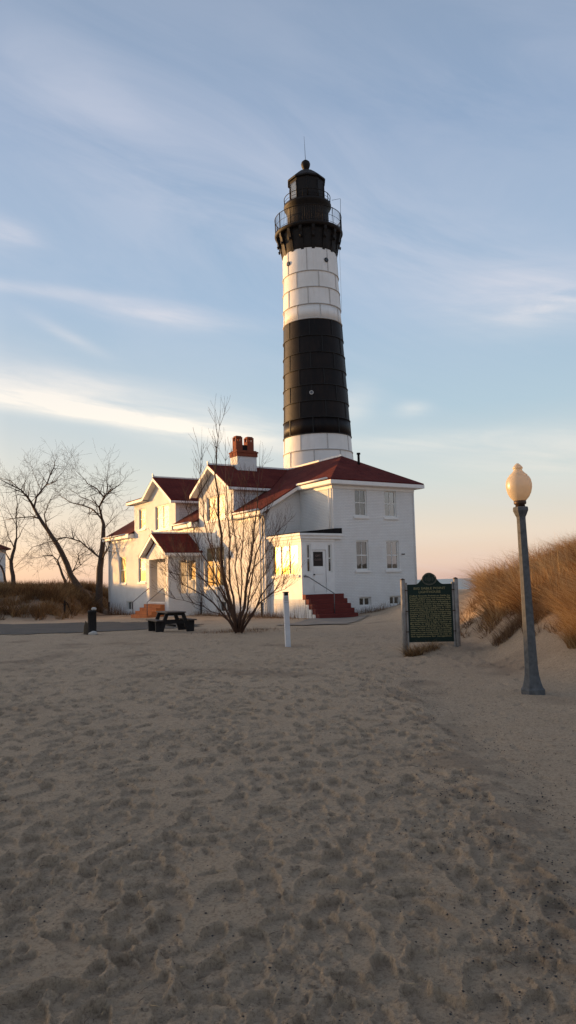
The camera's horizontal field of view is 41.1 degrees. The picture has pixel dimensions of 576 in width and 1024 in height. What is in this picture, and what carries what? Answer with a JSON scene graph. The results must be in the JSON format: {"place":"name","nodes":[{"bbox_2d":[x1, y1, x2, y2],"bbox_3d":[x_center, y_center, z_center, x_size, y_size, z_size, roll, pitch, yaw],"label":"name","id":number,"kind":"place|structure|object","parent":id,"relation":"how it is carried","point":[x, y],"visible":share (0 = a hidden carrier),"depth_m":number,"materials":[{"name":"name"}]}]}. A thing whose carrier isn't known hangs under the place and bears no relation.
{"place":"outdoors","nodes":[
{"label":"outdoors","id":0,"kind":"place"},
{"bbox_2d":[0,621,201,634],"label":"asphalt path","id":1,"kind":"structure","parent":0,"point":[19,629],"depth_m":36.01,"materials":[{"name":"grey asphalt"}]},
{"bbox_2d":[0,588,575,1023],"bbox_3d":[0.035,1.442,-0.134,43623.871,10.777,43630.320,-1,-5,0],"label":"sand ground","id":2,"kind":"structure","parent":0,"point":[294,802],"depth_m":5.13,"materials":[{"name":"beige sand"}]},
{"bbox_2d":[0,544,10,583],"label":"white outbuilding","id":3,"kind":"structure","parent":2,"relation":"on","point":[2,563],"depth_m":87.74,"materials":[{"name":"paint"}]},
{"bbox_2d":[0,525,23,583],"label":"bare tree","id":4,"kind":"object","parent":2,"relation":"on","point":[4,575],"visible":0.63,"depth_m":72.12,"materials":[{"name":"brown plant"}]},
{"bbox_2d":[0,473,63,585],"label":"bare tree","id":5,"kind":"object","parent":2,"relation":"on","point":[12,573],"visible":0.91,"depth_m":66.99,"materials":[{"name":"brown plant"}]},
{"bbox_2d":[0,439,91,594],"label":"bare tree","id":6,"kind":"object","parent":2,"relation":"on","point":[72,577],"visible":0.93,"depth_m":66.28,"materials":[{"name":"brown plant"}]},
{"bbox_2d":[0,577,108,619],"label":"dune grass","id":7,"kind":"structure","parent":2,"relation":"on","point":[57,592],"depth_m":57.50,"materials":[{"name":"brown plant"}]},
{"bbox_2d":[11,519,107,586],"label":"bare tree","id":8,"kind":"object","parent":2,"relation":"on","point":[61,571],"visible":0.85,"depth_m":67.31,"materials":[{"name":"brown plant"}]},
{"bbox_2d":[63,600,71,616],"bbox_3d":[-15.341,6.853,53.559,0.607,1.420,0.200,-1,-5,0],"label":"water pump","id":9,"kind":"object","parent":2,"relation":"on","point":[64,603],"visible":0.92,"depth_m":53.53,"materials":[{"name":"black metal"}]},
{"bbox_2d":[3,442,137,607],"bbox_3d":[-17.741,1.530,65.082,7.666,14.047,18.026,3,-7,-42],"label":"bare tree","id":10,"kind":"object","parent":2,"relation":"on","point":[102,551],"visible":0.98,"depth_m":64.36,"materials":[{"name":"brown plant"}]},
{"bbox_2d":[83,621,87,634],"bbox_3d":[-6.952,3.999,26.439,0.170,0.520,0.060,0,-14,-20],"label":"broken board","id":11,"kind":"object","parent":2,"relation":"on","point":[85,631],"visible":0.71,"depth_m":26.41,"materials":[{"name":"brown wood"}]},
{"bbox_2d":[87,607,96,634],"bbox_3d":[-6.712,3.755,26.353,0.310,0.970,0.310,-1,-5,-8],"label":"ash bin","id":12,"kind":"object","parent":2,"relation":"on","point":[92,622],"visible":0.86,"depth_m":26.24,"materials":[{"name":"plastic"}]},
{"bbox_2d":[88,631,97,634],"bbox_3d":[-6.602,4.115,26.104,0.347,0.153,0.213,-1,-5,0],"label":"white stone","id":13,"kind":"object","parent":2,"relation":"on","point":[93,633],"visible":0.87,"depth_m":26.03,"materials":[{"name":"white stone"}]},
{"bbox_2d":[105,603,124,614],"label":"dead weeds","id":14,"kind":"object","parent":2,"relation":"on","point":[116,611],"visible":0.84,"depth_m":59.83,"materials":[{"name":"brown plant"}]},
{"bbox_2d":[146,611,196,631],"bbox_3d":[-4.214,3.934,27.679,1.453,0.713,1.582,1,-6,-24],"label":"picnic table","id":15,"kind":"object","parent":2,"relation":"on","point":[156,624],"visible":0.93,"depth_m":27.32,"materials":[{"name":"plastic"}]},
{"bbox_2d":[98,610,296,618],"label":"dead weeds","id":16,"kind":"object","parent":2,"relation":"on","point":[257,614],"visible":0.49,"depth_m":43.27,"materials":[{"name":"brown plant"}]},
{"bbox_2d":[140,395,306,633],"bbox_3d":[-2.059,0.161,25.178,5.310,7.566,5.489,-1,-5,0],"label":"bare shrub","id":17,"kind":"object","parent":2,"relation":"on","point":[237,624],"visible":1,"depth_m":24.67,"materials":[{"name":"brown plant"}]},
{"bbox_2d":[191,626,278,634],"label":"dead weeds","id":18,"kind":"object","parent":2,"relation":"on","point":[266,629],"visible":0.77,"depth_m":25.67,"materials":[{"name":"brown plant"}]},
{"bbox_2d":[206,599,314,619],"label":"dead weeds","id":19,"kind":"object","parent":2,"relation":"on","point":[305,614],"visible":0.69,"depth_m":39.10,"materials":[{"name":"brown plant"}]},
{"bbox_2d":[101,436,423,617],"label":"keepers house","id":20,"kind":"structure","parent":2,"relation":"on","point":[354,539],"depth_m":43.75,"materials":[{"name":"paint"}]},
{"bbox_2d":[118,556,125,584],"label":"window","id":21,"kind":"structure","parent":20,"relation":"in","point":[122,559],"depth_m":61.91,"materials":[{"name":"white paint"}]},
{"bbox_2d":[128,601,132,609],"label":"window","id":22,"kind":"structure","parent":20,"relation":"in","point":[129,602],"depth_m":60.33,"materials":[{"name":"white paint"}]},
{"bbox_2d":[137,559,145,583],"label":"window","id":23,"kind":"structure","parent":20,"relation":"in","point":[142,568],"depth_m":58.29,"materials":[{"name":"glass"}]},
{"bbox_2d":[138,508,145,531],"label":"window","id":24,"kind":"structure","parent":20,"relation":"in","point":[142,511],"depth_m":58.60,"materials":[{"name":"white paint"}]},
{"bbox_2d":[156,561,165,594],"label":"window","id":25,"kind":"structure","parent":20,"relation":"in","point":[156,561],"depth_m":51.71,"materials":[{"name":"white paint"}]},
{"bbox_2d":[154,504,168,531],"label":"window","id":26,"kind":"structure","parent":20,"relation":"in","point":[162,512],"depth_m":55.28,"materials":[{"name":"white glass"}]},
{"bbox_2d":[177,559,196,596],"bbox_3d":[-6.399,4.183,48.904,1.530,2.380,0.180,2,-6,-32],"label":"window","id":27,"kind":"structure","parent":20,"relation":"in","point":[192,594],"depth_m":48.92,"materials":[{"name":"white paint"}]},
{"bbox_2d":[188,560,194,581],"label":"window","id":28,"kind":"structure","parent":20,"relation":"in","point":[192,573],"depth_m":50.64,"materials":[{"name":"glass"}]},
{"bbox_2d":[204,546,224,588],"bbox_3d":[-4.529,3.455,47.761,0.230,2.630,2.900,2,-6,-32],"label":"window","id":29,"kind":"structure","parent":20,"relation":"in","point":[209,554],"depth_m":48.11,"materials":[{"name":"glass"}]},
{"bbox_2d":[205,494,225,522],"bbox_3d":[-4.460,-0.206,47.841,0.230,1.630,2.700,2,-6,-32],"label":"window","id":30,"kind":"structure","parent":20,"relation":"in","point":[222,515],"depth_m":47.88,"materials":[{"name":"white paint"}]},
{"bbox_2d":[220,601,228,611],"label":"window","id":31,"kind":"structure","parent":20,"relation":"in","point":[224,603],"depth_m":46.74,"materials":[{"name":"white paint"}]},
{"bbox_2d":[270,544,299,577],"bbox_3d":[-0.163,2.650,41.248,0.180,1.770,2.900,2,-6,-32],"label":"window","id":32,"kind":"structure","parent":20,"relation":"in","point":[278,556],"depth_m":41.25,"materials":[{"name":"white paint"}]},
{"bbox_2d":[306,544,310,572],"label":"window","id":33,"kind":"structure","parent":20,"relation":"in","point":[309,547],"depth_m":40.13,"materials":[{"name":"white paint"}]},
{"bbox_2d":[312,550,326,593],"bbox_3d":[1.642,3.141,40.379,0.880,2.295,0.140,2,-6,-32],"label":"door","id":34,"kind":"structure","parent":20,"relation":"in","point":[318,556],"depth_m":40.39,"materials":[{"name":"white wood"}]},
{"bbox_2d":[327,544,331,571],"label":"window","id":35,"kind":"structure","parent":20,"relation":"in","point":[330,558],"depth_m":40.84,"materials":[{"name":"white paint"}]},
{"bbox_2d":[353,489,368,518],"bbox_3d":[3.935,-0.439,42.279,1.040,1.630,0.340,2,-6,-32],"label":"window","id":36,"kind":"structure","parent":20,"relation":"in","point":[362,493],"depth_m":42.37,"materials":[{"name":"white paint"}]},
{"bbox_2d":[355,540,371,572],"bbox_3d":[4.014,2.428,42.021,1.060,1.750,0.340,2,-6,-32],"label":"window","id":37,"kind":"structure","parent":20,"relation":"in","point":[364,543],"depth_m":42.14,"materials":[{"name":"glass"}]},
{"bbox_2d":[359,597,369,605],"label":"window","id":38,"kind":"structure","parent":20,"relation":"in","point":[368,604],"depth_m":41.91,"materials":[{"name":"white paint"}]},
{"bbox_2d":[383,491,398,519],"bbox_3d":[5.709,-0.382,43.382,1.060,1.630,0.340,2,-6,-32],"label":"window","id":39,"kind":"structure","parent":20,"relation":"in","point":[391,494],"depth_m":43.51,"materials":[{"name":"white paint"}]},
{"bbox_2d":[386,541,401,571],"bbox_3d":[5.816,2.486,43.138,1.110,1.750,0.340,2,-6,-32],"label":"window","id":40,"kind":"structure","parent":20,"relation":"in","point":[394,544],"depth_m":43.27,"materials":[{"name":"white paint"}]},
{"bbox_2d":[390,596,399,604],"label":"window","id":41,"kind":"structure","parent":20,"relation":"in","point":[390,596],"depth_m":43.00,"materials":[{"name":"white paint"}]},
{"bbox_2d":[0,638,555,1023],"bbox_3d":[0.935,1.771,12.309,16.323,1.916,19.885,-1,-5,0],"label":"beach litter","id":42,"kind":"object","parent":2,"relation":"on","point":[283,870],"visible":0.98,"depth_m":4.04,"materials":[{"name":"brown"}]},
{"bbox_2d":[282,592,290,646],"bbox_3d":[-0.026,2.823,19.541,0.140,1.585,0.140,-2,-5,-12],"label":"marker post","id":43,"kind":"object","parent":2,"relation":"on","point":[286,619],"visible":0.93,"depth_m":19.50,"materials":[{"name":"white plastic"}]},
{"bbox_2d":[274,142,352,526],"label":"lighthouse tower","id":44,"kind":"structure","parent":2,"relation":"on","point":[317,421],"depth_m":56.69,"materials":[{"name":"black metal"}]},
{"bbox_2d":[355,601,400,613],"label":"dead weeds","id":45,"kind":"object","parent":2,"relation":"on","point":[377,608],"visible":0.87,"depth_m":41.15,"materials":[{"name":"brown plant"}]},
{"bbox_2d":[389,642,439,656],"bbox_3d":[2.648,2.919,16.338,1.189,0.394,1.210,-1,-5,0],"label":"grass tussock","id":46,"kind":"object","parent":2,"relation":"on","point":[411,652],"depth_m":16.44,"materials":[{"name":"beige plant"}]},
{"bbox_2d":[400,573,460,652],"bbox_3d":[3.160,2.419,17.043,1.286,2.145,0.112,-2,-5,2],"label":"historical marker","id":47,"kind":"object","parent":2,"relation":"on","point":[430,607],"visible":1,"depth_m":17.03,"materials":[{"name":"green metal"}]},
{"bbox_2d":[414,639,448,652],"bbox_3d":[3.076,2.894,16.667,1.123,0.353,1.036,-1,-5,0],"label":"grass tussock","id":48,"kind":"object","parent":2,"relation":"on","point":[431,648],"depth_m":16.76,"materials":[{"name":"brown plant"}]},
{"bbox_2d":[437,529,575,630],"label":"beach grass","id":49,"kind":"structure","parent":2,"relation":"on","point":[496,594],"depth_m":19.65,"materials":[{"name":"brown plant"}]},
{"bbox_2d":[482,595,544,646],"bbox_3d":[4.706,2.299,16.102,1.815,1.092,1.888,0,-5,-15],"label":"grass tussock","id":50,"kind":"object","parent":2,"relation":"on","point":[503,635],"depth_m":16.32,"materials":[{"name":"beige plant"}]},
{"bbox_2d":[459,580,575,641],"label":"beach grass","id":51,"kind":"structure","parent":2,"relation":"on","point":[493,623],"depth_m":18.51,"materials":[{"name":"brown plant"}]},
{"bbox_2d":[506,463,544,694],"bbox_3d":[3.408,0.985,11.044,0.368,3.405,0.368,-1,-5,-10],"label":"lamp post","id":52,"kind":"object","parent":2,"relation":"on","point":[518,485],"visible":1,"depth_m":10.99,"materials":[{"name":"metal"}]},
{"bbox_2d":[512,596,563,632],"bbox_3d":[4.914,2.008,15.291,1.556,0.861,1.580,-5,-6,35],"label":"grass tussock","id":53,"kind":"object","parent":2,"relation":"on","point":[542,611],"depth_m":15.43,"materials":[{"name":"brown plant"}]},
{"bbox_2d":[509,568,575,626],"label":"grass tussock","id":54,"kind":"object","parent":2,"relation":"on","point":[570,593],"depth_m":14.21,"materials":[{"name":"brown plant"}]},
{"bbox_2d":[535,597,575,648],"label":"grass tussock","id":55,"kind":"object","parent":2,"relation":"on","point":[569,638],"depth_m":13.10,"materials":[{"name":"beige plant"}]},
{"bbox_2d":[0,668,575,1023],"bbox_3d":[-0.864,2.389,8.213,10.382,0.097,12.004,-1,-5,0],"label":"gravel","id":56,"kind":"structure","parent":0,"point":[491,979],"depth_m":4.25,"materials":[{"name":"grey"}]},
{"bbox_2d":[0,0,575,586],"label":"sky","id":57,"kind":"structure","parent":0,"point":[150,150],"materials":[{"name":"blue"}]},
{"bbox_2d":[105,578,475,588],"bbox_3d":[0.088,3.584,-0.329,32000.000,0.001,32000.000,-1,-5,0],"label":"lake water","id":58,"kind":"structure","parent":0,"point":[444,581],"depth_m":762.66,"materials":[{"name":"blue liquid"}]},
{"bbox_2d":[281,615,368,624],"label":"concrete path","id":59,"kind":"structure","parent":0,"point":[347,620],"depth_m":35.61,"materials":[{"name":"grey concrete"}]}
]}

